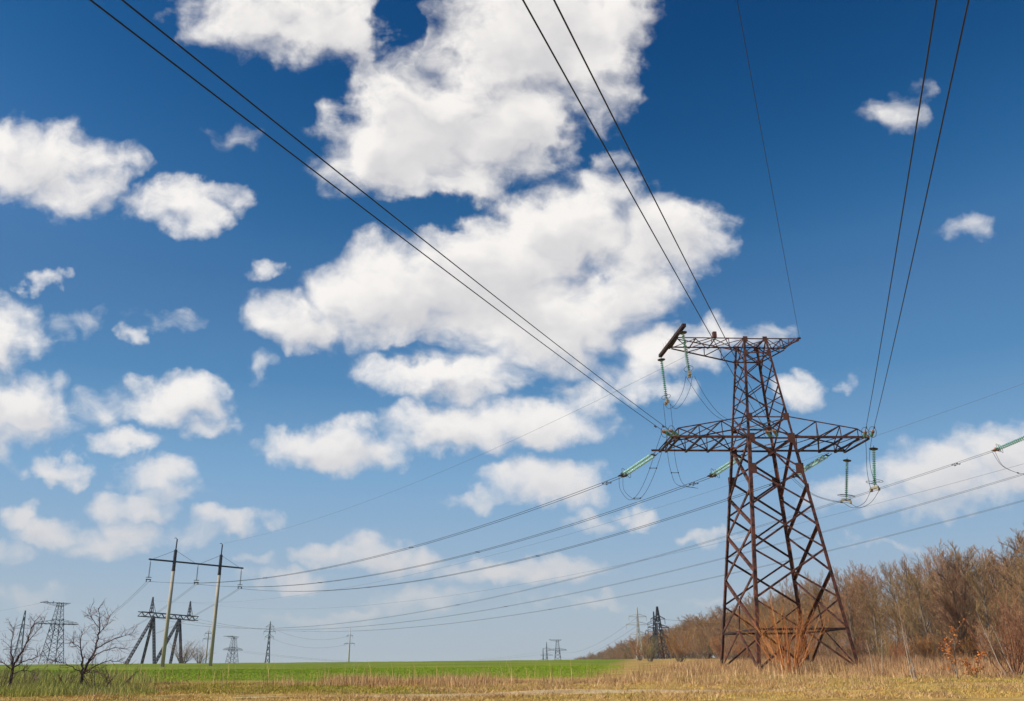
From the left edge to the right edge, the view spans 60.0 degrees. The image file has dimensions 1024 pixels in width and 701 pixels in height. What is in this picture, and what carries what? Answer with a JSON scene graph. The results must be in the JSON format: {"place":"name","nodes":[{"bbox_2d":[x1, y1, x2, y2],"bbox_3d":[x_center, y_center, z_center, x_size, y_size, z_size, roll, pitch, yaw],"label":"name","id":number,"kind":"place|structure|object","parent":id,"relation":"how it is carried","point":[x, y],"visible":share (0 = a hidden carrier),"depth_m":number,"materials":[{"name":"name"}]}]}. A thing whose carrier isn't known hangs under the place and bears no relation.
{"place":"outdoors","nodes":[
{"label":"outdoors","id":0,"kind":"place"},
{"bbox_2d":[12,680,562,695],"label":"green grass","id":1,"kind":"structure","parent":0,"point":[291,687],"depth_m":54.71,"materials":[{"name":"green plant"}]},
{"bbox_2d":[0,655,1023,700],"bbox_3d":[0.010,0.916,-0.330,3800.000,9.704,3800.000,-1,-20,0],"label":"ground","id":2,"kind":"structure","parent":0,"point":[631,663],"depth_m":69.73,"materials":[{"name":"plant"}]},
{"bbox_2d":[3,610,33,664],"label":"lattice mast","id":3,"kind":"object","parent":2,"relation":"on","point":[18,640],"visible":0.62,"depth_m":395.47,"materials":[{"name":"grey metal"}]},
{"bbox_2d":[0,607,53,685],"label":"fruit tree","id":4,"kind":"object","parent":2,"relation":"on","point":[17,659],"visible":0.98,"depth_m":54.77,"materials":[{"name":"brown plant"}]},
{"bbox_2d":[37,600,77,663],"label":"lattice pylon","id":5,"kind":"object","parent":2,"relation":"on","point":[54,623],"visible":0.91,"depth_m":441.48,"materials":[{"name":"metal"}]},
{"bbox_2d":[37,598,140,685],"bbox_3d":[-26.086,18.442,55.656,6.157,5.803,3.106,-1,-20,0],"label":"fruit tree","id":6,"kind":"object","parent":2,"relation":"on","point":[91,658],"visible":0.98,"depth_m":55.70,"materials":[{"name":"brown plant"}]},
{"bbox_2d":[0,667,179,696],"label":"long grass","id":7,"kind":"structure","parent":2,"relation":"on","point":[46,684],"depth_m":54.25,"materials":[{"name":"green plant"}]},
{"bbox_2d":[75,656,119,690],"bbox_3d":[-25.105,19.519,53.343,2.486,2.317,1.881,14,-24,-34],"label":"scrub bush","id":8,"kind":"object","parent":2,"relation":"on","point":[94,677],"visible":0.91,"depth_m":53.17,"materials":[{"name":"brown plant"}]},
{"bbox_2d":[124,597,198,663],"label":"splayed portal","id":9,"kind":"object","parent":2,"relation":"on","point":[150,626],"visible":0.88,"depth_m":323.39,"materials":[{"name":"metal"}]},
{"bbox_2d":[153,384,1021,602],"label":"shield wire","id":10,"kind":"object","parent":9,"relation":"attached to","point":[671,503],"visible":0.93,"depth_m":138.55,"materials":[{"name":"grey metal"}]},
{"bbox_2d":[173,473,1023,629],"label":"twin conductor","id":11,"kind":"object","parent":9,"relation":"attached to","point":[672,570],"visible":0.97,"depth_m":142.74,"materials":[{"name":"grey metal"}]},
{"bbox_2d":[169,638,204,662],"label":"bush","id":12,"kind":"object","parent":2,"relation":"on","point":[183,655],"visible":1,"depth_m":268.24,"materials":[{"name":"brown plant"}]},
{"bbox_2d":[149,538,243,666],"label":"portal pole","id":13,"kind":"object","parent":2,"relation":"on","point":[219,566],"visible":0.91,"depth_m":169.64,"materials":[{"name":"concrete"}]},
{"bbox_2d":[223,636,242,662],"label":"lattice pylon","id":14,"kind":"object","parent":2,"relation":"on","point":[234,638],"visible":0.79,"depth_m":714.67,"materials":[{"name":"metal"}]},
{"bbox_2d":[0,665,629,682],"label":"winter crop","id":15,"kind":"object","parent":2,"relation":"on","point":[430,669],"visible":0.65,"depth_m":81.79,"materials":[{"name":"green plant"}]},
{"bbox_2d":[14,677,634,685],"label":"dead weeds","id":16,"kind":"object","parent":2,"relation":"on","point":[582,682],"visible":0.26,"depth_m":61.59,"materials":[{"name":"beige plant"}]},
{"bbox_2d":[257,669,564,687],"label":"dead weeds","id":17,"kind":"object","parent":2,"relation":"on","point":[457,682],"visible":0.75,"depth_m":59.69,"materials":[{"name":"plant"}]},
{"bbox_2d":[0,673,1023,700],"bbox_3d":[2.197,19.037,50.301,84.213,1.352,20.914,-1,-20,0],"label":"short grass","id":18,"kind":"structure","parent":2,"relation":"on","point":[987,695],"depth_m":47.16,"materials":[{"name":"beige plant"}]},
{"bbox_2d":[15,673,1023,700],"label":"matted straw","id":19,"kind":"object","parent":2,"relation":"on","point":[677,696],"visible":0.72,"depth_m":46.90,"materials":[{"name":"beige plant"}]},
{"bbox_2d":[71,652,1023,688],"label":"tall stalks","id":20,"kind":"object","parent":2,"relation":"on","point":[839,663],"visible":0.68,"depth_m":61.25,"materials":[{"name":"plant"}]},
{"bbox_2d":[626,607,649,658],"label":"lattice mast","id":21,"kind":"object","parent":2,"relation":"on","point":[638,631],"visible":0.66,"depth_m":283.48,"materials":[{"name":"metal"}]},
{"bbox_2d":[628,636,647,660],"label":"willow bush","id":22,"kind":"object","parent":2,"relation":"on","point":[638,654],"visible":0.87,"depth_m":201.64,"materials":[{"name":"brown plant"}]},
{"bbox_2d":[636,634,659,661],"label":"willow bush","id":23,"kind":"object","parent":2,"relation":"on","point":[652,648],"visible":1,"depth_m":177.48,"materials":[{"name":"brown plant"}]},
{"bbox_2d":[648,606,670,658],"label":"lattice mast","id":24,"kind":"object","parent":2,"relation":"on","point":[659,624],"visible":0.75,"depth_m":246.72,"materials":[{"name":"metal"}]},
{"bbox_2d":[661,627,695,661],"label":"willow bush","id":25,"kind":"object","parent":2,"relation":"on","point":[677,650],"visible":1,"depth_m":153.33,"materials":[{"name":"brown plant"}]},
{"bbox_2d":[687,613,715,647],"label":"bare tree","id":26,"kind":"object","parent":2,"relation":"on","point":[699,623],"visible":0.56,"depth_m":225.65,"materials":[{"name":"brown plant"}]},
{"bbox_2d":[690,626,713,658],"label":"bush","id":27,"kind":"object","parent":2,"relation":"on","point":[704,651],"visible":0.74,"depth_m":219.51,"materials":[{"name":"brown plant"}]},
{"bbox_2d":[699,610,726,659],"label":"bare tree","id":28,"kind":"object","parent":2,"relation":"on","point":[715,628],"visible":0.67,"depth_m":202.84,"materials":[{"name":"brown plant"}]},
{"bbox_2d":[704,605,738,658],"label":"bare tree","id":29,"kind":"object","parent":2,"relation":"on","point":[721,612],"visible":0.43,"depth_m":197.74,"materials":[{"name":"brown plant"}]},
{"bbox_2d":[718,630,741,659],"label":"bush","id":30,"kind":"object","parent":2,"relation":"on","point":[730,654],"visible":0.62,"depth_m":176.64,"materials":[{"name":"brown plant"}]},
{"bbox_2d":[732,605,765,652],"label":"bare tree","id":31,"kind":"object","parent":2,"relation":"on","point":[741,626],"visible":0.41,"depth_m":169.13,"materials":[{"name":"brown plant"}]},
{"bbox_2d":[651,319,869,669],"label":"lattice pylon","id":32,"kind":"object","parent":2,"relation":"on","point":[772,450],"visible":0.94,"depth_m":82.53,"materials":[{"name":"brown metal"}]},
{"bbox_2d":[618,452,657,477],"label":"strain insulator","id":33,"kind":"object","parent":32,"relation":"hanging from","point":[625,473],"visible":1,"depth_m":87.17,"materials":[{"name":"green glass"}]},
{"bbox_2d":[149,476,621,582],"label":"twin conductor","id":34,"kind":"object","parent":33,"relation":"attached to","point":[605,482],"visible":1,"depth_m":105.85,"materials":[{"name":"metal"}]},
{"bbox_2d":[658,358,670,404],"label":"suspension insulator","id":35,"kind":"object","parent":32,"relation":"hanging from","point":[661,360],"visible":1,"depth_m":89.81,"materials":[{"name":"green glass"}]},
{"bbox_2d":[661,425,678,437],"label":"strain insulator","id":36,"kind":"object","parent":32,"relation":"attached to","point":[670,431],"visible":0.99,"depth_m":77.31,"materials":[{"name":"green glass"}]},
{"bbox_2d":[89,0,668,430],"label":"twin conductor","id":37,"kind":"object","parent":36,"relation":"attached to","point":[176,43],"visible":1,"depth_m":25.26,"materials":[{"name":"metal"}]},
{"bbox_2d":[679,330,692,377],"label":"suspension insulator","id":38,"kind":"object","parent":32,"relation":"hanging from","point":[682,333],"visible":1,"depth_m":82.60,"materials":[{"name":"green glass"}]},
{"bbox_2d":[707,454,747,477],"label":"strain insulator","id":39,"kind":"object","parent":32,"relation":"attached to","point":[716,472],"visible":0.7,"depth_m":88.10,"materials":[{"name":"green glass"}]},
{"bbox_2d":[199,477,710,586],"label":"twin conductor","id":40,"kind":"object","parent":39,"relation":"attached to","point":[693,483],"visible":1,"depth_m":108.17,"materials":[{"name":"metal"}]},
{"bbox_2d":[737,1,799,337],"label":"shield wire","id":41,"kind":"object","parent":32,"relation":"attached to","point":[764,147],"visible":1,"depth_m":47.63,"materials":[{"name":"metal"}]},
{"bbox_2d":[763,426,778,437],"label":"strain insulator","id":42,"kind":"object","parent":32,"relation":"attached to","point":[770,435],"visible":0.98,"depth_m":77.71,"materials":[{"name":"green glass"}]},
{"bbox_2d":[522,0,773,430],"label":"twin conductor","id":43,"kind":"object","parent":42,"relation":"attached to","point":[535,22],"visible":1,"depth_m":25.18,"materials":[{"name":"metal"}]},
{"bbox_2d":[790,453,831,477],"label":"strain insulator","id":44,"kind":"object","parent":32,"relation":"attached to","point":[812,464],"visible":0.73,"depth_m":87.91,"materials":[{"name":"green glass"}]},
{"bbox_2d":[239,477,790,591],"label":"twin conductor","id":45,"kind":"object","parent":44,"relation":"attached to","point":[548,552],"visible":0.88,"depth_m":112.44,"materials":[{"name":"metal"}]},
{"bbox_2d":[838,459,854,503],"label":"suspension insulator","id":46,"kind":"object","parent":32,"relation":"hanging from","point":[847,461],"visible":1,"depth_m":85.75,"materials":[{"name":"green glass"}]},
{"bbox_2d":[861,426,876,437],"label":"strain insulator","id":47,"kind":"object","parent":32,"relation":"attached to","point":[871,431],"visible":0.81,"depth_m":78.23,"materials":[{"name":"green glass"}]},
{"bbox_2d":[865,0,969,430],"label":"twin conductor","id":48,"kind":"object","parent":47,"relation":"attached to","point":[935,6],"visible":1,"depth_m":25.28,"materials":[{"name":"metal"}]},
{"bbox_2d":[866,446,881,491],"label":"suspension insulator","id":49,"kind":"object","parent":32,"relation":"hanging from","point":[873,448],"visible":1,"depth_m":80.59,"materials":[{"name":"green glass"}]},
{"bbox_2d":[505,657,1018,690],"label":"dry grass","id":50,"kind":"structure","parent":2,"relation":"on","point":[800,680],"depth_m":61.33,"materials":[{"name":"plant"}]},
{"bbox_2d":[736,600,801,660],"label":"willow bush","id":51,"kind":"object","parent":2,"relation":"on","point":[766,648],"visible":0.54,"depth_m":83.98,"materials":[{"name":"brown plant"}]},
{"bbox_2d":[759,590,787,638],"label":"bare tree","id":52,"kind":"object","parent":2,"relation":"on","point":[766,610],"visible":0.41,"depth_m":153.28,"materials":[{"name":"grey plant"}]},
{"bbox_2d":[765,582,811,648],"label":"bare tree","id":53,"kind":"object","parent":2,"relation":"on","point":[782,606],"visible":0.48,"depth_m":135.63,"materials":[{"name":"brown plant"}]},
{"bbox_2d":[732,585,847,673],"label":"willow bush","id":54,"kind":"object","parent":2,"relation":"on","point":[797,651],"visible":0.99,"depth_m":67.20,"materials":[{"name":"brown plant"}]},
{"bbox_2d":[771,584,812,645],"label":"bare tree","id":55,"kind":"object","parent":2,"relation":"on","point":[796,610],"visible":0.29,"depth_m":135.86,"materials":[{"name":"brown plant"}]},
{"bbox_2d":[784,574,830,652],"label":"bare tree","id":56,"kind":"object","parent":2,"relation":"on","point":[812,593],"visible":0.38,"depth_m":126.71,"materials":[{"name":"brown plant"}]},
{"bbox_2d":[618,650,1023,687],"bbox_3d":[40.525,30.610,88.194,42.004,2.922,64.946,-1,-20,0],"label":"dead weeds","id":57,"kind":"object","parent":2,"relation":"on","point":[919,659],"visible":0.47,"depth_m":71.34,"materials":[{"name":"beige plant"}]},
{"bbox_2d":[800,569,859,650],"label":"bare tree","id":58,"kind":"object","parent":2,"relation":"on","point":[824,614],"visible":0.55,"depth_m":119.98,"materials":[{"name":"brown plant"}]},
{"bbox_2d":[822,567,866,649],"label":"bare tree","id":59,"kind":"object","parent":2,"relation":"on","point":[846,589],"visible":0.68,"depth_m":112.13,"materials":[{"name":"brown plant"}]},
{"bbox_2d":[821,580,874,647],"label":"bare tree","id":60,"kind":"object","parent":2,"relation":"on","point":[852,620],"visible":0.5,"depth_m":114.32,"materials":[{"name":"brown plant"}]},
{"bbox_2d":[832,560,884,651],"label":"bare tree","id":61,"kind":"object","parent":2,"relation":"on","point":[856,579],"visible":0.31,"depth_m":123.42,"materials":[{"name":"brown plant"}]},
{"bbox_2d":[854,636,873,657],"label":"bush","id":62,"kind":"object","parent":2,"relation":"on","point":[861,651],"visible":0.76,"depth_m":104.75,"materials":[{"name":"brown plant"}]},
{"bbox_2d":[842,563,888,653],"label":"bare tree","id":63,"kind":"object","parent":2,"relation":"on","point":[867,582],"visible":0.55,"depth_m":117.14,"materials":[{"name":"brown plant"}]},
{"bbox_2d":[855,625,891,657],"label":"bush","id":64,"kind":"object","parent":2,"relation":"on","point":[875,649],"visible":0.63,"depth_m":104.13,"materials":[{"name":"brown plant"}]},
{"bbox_2d":[850,582,898,655],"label":"bare tree","id":65,"kind":"object","parent":2,"relation":"on","point":[876,624],"visible":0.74,"depth_m":109.88,"materials":[{"name":"brown plant"}]},
{"bbox_2d":[870,559,901,642],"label":"bare tree","id":66,"kind":"object","parent":2,"relation":"on","point":[885,576],"visible":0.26,"depth_m":129.35,"materials":[{"name":"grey plant"}]},
{"bbox_2d":[864,565,934,658],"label":"bare tree","id":67,"kind":"object","parent":2,"relation":"on","point":[891,607],"visible":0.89,"depth_m":96.86,"materials":[{"name":"brown plant"}]},
{"bbox_2d":[879,565,925,644],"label":"bare tree","id":68,"kind":"object","parent":2,"relation":"on","point":[910,593],"visible":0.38,"depth_m":101.69,"materials":[{"name":"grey plant"}]},
{"bbox_2d":[894,600,916,678],"bbox_3d":[24.811,18.230,55.915,1.000,5.208,1.966,-15,-24,34],"label":"young birch","id":69,"kind":"object","parent":2,"relation":"on","point":[904,640],"visible":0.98,"depth_m":55.86,"materials":[{"name":"white plant"}]},
{"bbox_2d":[883,553,946,630],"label":"bare tree","id":70,"kind":"object","parent":2,"relation":"on","point":[904,566],"visible":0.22,"depth_m":109.97,"materials":[{"name":"grey plant"}]},
{"bbox_2d":[893,568,946,643],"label":"bare tree","id":71,"kind":"object","parent":2,"relation":"on","point":[922,611],"visible":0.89,"depth_m":92.98,"materials":[{"name":"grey plant"}]},
{"bbox_2d":[890,560,950,646],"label":"bare tree","id":72,"kind":"object","parent":2,"relation":"on","point":[917,610],"visible":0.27,"depth_m":105.19,"materials":[{"name":"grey plant"}]},
{"bbox_2d":[911,630,940,656],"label":"bush","id":73,"kind":"object","parent":2,"relation":"on","point":[926,644],"visible":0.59,"depth_m":88.22,"materials":[{"name":"brown plant"}]},
{"bbox_2d":[914,637,940,660],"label":"bush","id":74,"kind":"object","parent":2,"relation":"on","point":[929,652],"visible":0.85,"depth_m":85.46,"materials":[{"name":"brown plant"}]},
{"bbox_2d":[905,546,954,643],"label":"bare tree","id":75,"kind":"object","parent":2,"relation":"on","point":[928,563],"visible":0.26,"depth_m":112.75,"materials":[{"name":"grey plant"}]},
{"bbox_2d":[913,547,970,643],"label":"bare tree","id":76,"kind":"object","parent":2,"relation":"on","point":[941,563],"visible":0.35,"depth_m":98.75,"materials":[{"name":"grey plant"}]},
{"bbox_2d":[901,540,987,639],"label":"bare tree","id":77,"kind":"object","parent":2,"relation":"on","point":[944,574],"visible":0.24,"depth_m":101.66,"materials":[{"name":"grey plant"}]},
{"bbox_2d":[923,569,983,651],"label":"bare tree","id":78,"kind":"object","parent":2,"relation":"on","point":[958,609],"visible":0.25,"depth_m":89.40,"materials":[{"name":"brown plant"}]},
{"bbox_2d":[918,553,989,656],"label":"bare tree","id":79,"kind":"object","parent":2,"relation":"on","point":[949,591],"visible":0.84,"depth_m":82.79,"materials":[{"name":"brown plant"}]},
{"bbox_2d":[938,619,976,678],"bbox_3d":[27.695,18.770,55.618,1.906,3.718,1.807,-1,-20,0],"label":"leafy sapling","id":80,"kind":"object","parent":2,"relation":"on","point":[954,655],"visible":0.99,"depth_m":55.56,"materials":[{"name":"orange plant"}]},
{"bbox_2d":[940,634,974,659],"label":"bush","id":81,"kind":"object","parent":2,"relation":"on","point":[962,650],"visible":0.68,"depth_m":79.56,"materials":[{"name":"brown plant"}]},
{"bbox_2d":[937,613,986,659],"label":"bush","id":82,"kind":"object","parent":2,"relation":"on","point":[962,634],"visible":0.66,"depth_m":81.82,"materials":[{"name":"brown plant"}]},
{"bbox_2d":[929,556,996,648],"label":"bare tree","id":83,"kind":"object","parent":2,"relation":"on","point":[963,589],"visible":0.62,"depth_m":82.67,"materials":[{"name":"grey plant"}]},
{"bbox_2d":[930,542,995,638],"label":"bare tree","id":84,"kind":"object","parent":2,"relation":"on","point":[969,549],"visible":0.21,"depth_m":96.59,"materials":[{"name":"grey plant"}]},
{"bbox_2d":[928,539,1010,637],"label":"bare tree","id":85,"kind":"object","parent":2,"relation":"on","point":[958,562],"visible":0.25,"depth_m":94.29,"materials":[{"name":"grey plant"}]},
{"bbox_2d":[961,651,986,677],"bbox_3d":[29.099,19.819,55.844,1.825,1.778,0.955,5,-21,-15],"label":"leafy sapling","id":86,"kind":"object","parent":2,"relation":"on","point":[966,664],"visible":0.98,"depth_m":55.75,"materials":[{"name":"orange plant"}]},
{"bbox_2d":[967,627,1004,662],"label":"bush","id":87,"kind":"object","parent":2,"relation":"on","point":[1000,649],"visible":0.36,"depth_m":76.03,"materials":[{"name":"brown plant"}]},
{"bbox_2d":[959,553,1015,656],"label":"bare tree","id":88,"kind":"object","parent":2,"relation":"on","point":[980,576],"visible":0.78,"depth_m":79.03,"materials":[{"name":"brown plant"}]},
{"bbox_2d":[953,546,1021,626],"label":"bare tree","id":89,"kind":"object","parent":2,"relation":"on","point":[994,562],"visible":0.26,"depth_m":96.82,"materials":[{"name":"grey plant"}]},
{"bbox_2d":[974,623,1002,663],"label":"bush","id":90,"kind":"object","parent":2,"relation":"on","point":[986,646],"visible":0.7,"depth_m":74.42,"materials":[{"name":"brown plant"}]},
{"bbox_2d":[968,598,1015,660],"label":"bush","id":91,"kind":"object","parent":2,"relation":"on","point":[995,628],"visible":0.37,"depth_m":77.08,"materials":[{"name":"brown plant"}]},
{"bbox_2d":[973,606,1013,675],"bbox_3d":[30.815,18.625,57.342,2.277,5.023,1.360,10,-22,-27],"label":"young birch","id":92,"kind":"object","parent":2,"relation":"on","point":[995,639],"visible":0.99,"depth_m":57.33,"materials":[{"name":"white plant"}]},
{"bbox_2d":[964,582,1023,675],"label":"osier bush","id":93,"kind":"object","parent":2,"relation":"on","point":[1013,658],"visible":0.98,"depth_m":58.47,"materials":[{"name":"brown plant"}]},
{"bbox_2d":[985,529,1023,621],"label":"bare tree","id":94,"kind":"object","parent":2,"relation":"on","point":[1013,543],"visible":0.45,"depth_m":87.99,"materials":[{"name":"grey plant"}]},
{"bbox_2d":[987,535,1023,624],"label":"bare tree","id":95,"kind":"object","parent":2,"relation":"on","point":[1006,561],"visible":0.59,"depth_m":87.33,"materials":[{"name":"grey plant"}]},
{"bbox_2d":[991,584,1023,660],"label":"osier bush","id":96,"kind":"object","parent":2,"relation":"on","point":[1013,616],"visible":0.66,"depth_m":61.45,"materials":[{"name":"brown plant"}]},
{"bbox_2d":[996,553,1023,631],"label":"bare tree","id":97,"kind":"object","parent":2,"relation":"on","point":[1018,588],"visible":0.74,"depth_m":74.39,"materials":[{"name":"grey plant"}]},
{"bbox_2d":[998,525,1023,624],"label":"bare tree","id":98,"kind":"object","parent":2,"relation":"on","point":[1015,578],"visible":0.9,"depth_m":71.08,"materials":[{"name":"grey plant"}]},
{"bbox_2d":[0,0,1023,664],"label":"sky","id":99,"kind":"structure","parent":0,"point":[206,343],"materials":[{"name":"blue"}]},
{"bbox_2d":[143,451,993,628],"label":"twin conductor","id":100,"kind":"object","parent":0,"point":[643,559],"visible":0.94,"depth_m":132.00,"materials":[{"name":"grey metal"}]},
{"bbox_2d":[991,436,1023,452],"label":"strain insulator","id":101,"kind":"object","parent":100,"relation":"attached to","point":[996,448],"visible":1,"depth_m":96.31,"materials":[{"name":"green glass"}]},
{"bbox_2d":[235,687,908,697],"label":"dirt track","id":102,"kind":"structure","parent":0,"point":[584,690],"depth_m":49.22,"materials":[{"name":"brown soil"}]},
{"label":"strain insulator","id":103,"kind":"object","parent":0,"visible":0},
{"bbox_2d":[200,500,1022,631],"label":"twin conductor","id":104,"kind":"object","parent":103,"relation":"attached to","point":[664,587],"visible":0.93,"depth_m":158.72,"materials":[{"name":"grey metal"}]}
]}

